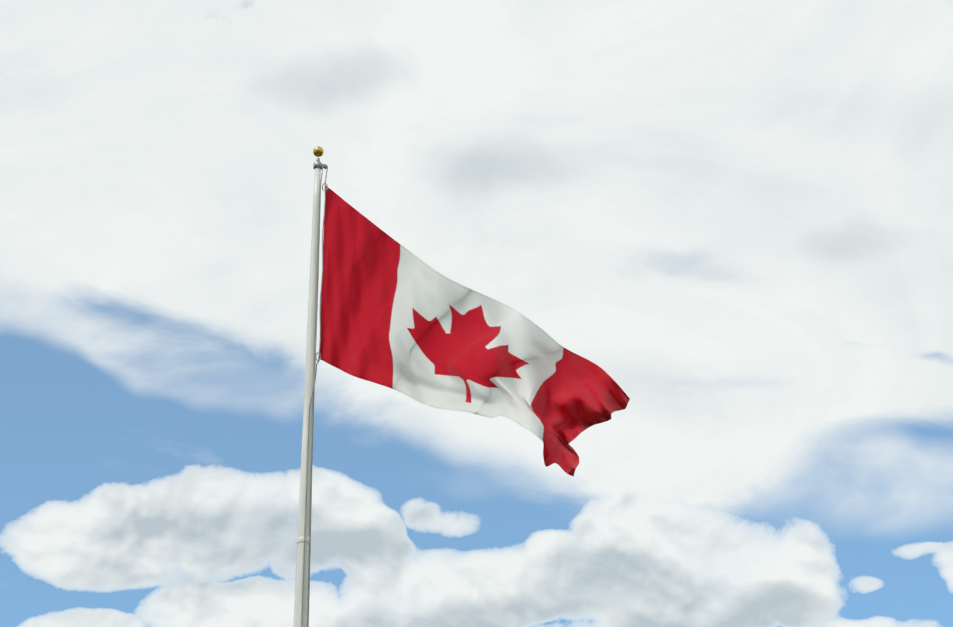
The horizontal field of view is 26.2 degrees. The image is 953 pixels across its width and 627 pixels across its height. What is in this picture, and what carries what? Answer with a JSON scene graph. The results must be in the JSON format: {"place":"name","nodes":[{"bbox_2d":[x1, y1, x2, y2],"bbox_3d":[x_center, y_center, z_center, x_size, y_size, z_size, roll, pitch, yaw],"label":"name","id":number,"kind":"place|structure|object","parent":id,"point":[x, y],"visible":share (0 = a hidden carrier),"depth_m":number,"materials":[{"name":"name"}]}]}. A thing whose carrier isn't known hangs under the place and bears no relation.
{"place":"outdoors","nodes":[
{"label":"outdoors","id":0,"kind":"place"},
{"bbox_2d":[293,146,629,626],"bbox_3d":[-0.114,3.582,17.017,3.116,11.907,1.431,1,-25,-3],"label":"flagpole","id":1,"kind":"object","parent":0,"point":[395,315],"visible":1,"depth_m":18.91,"materials":[{"name":"red fabric"}]},
{"bbox_2d":[0,0,952,626],"label":"sky","id":2,"kind":"structure","parent":0,"point":[738,212],"materials":[{"name":"white"}]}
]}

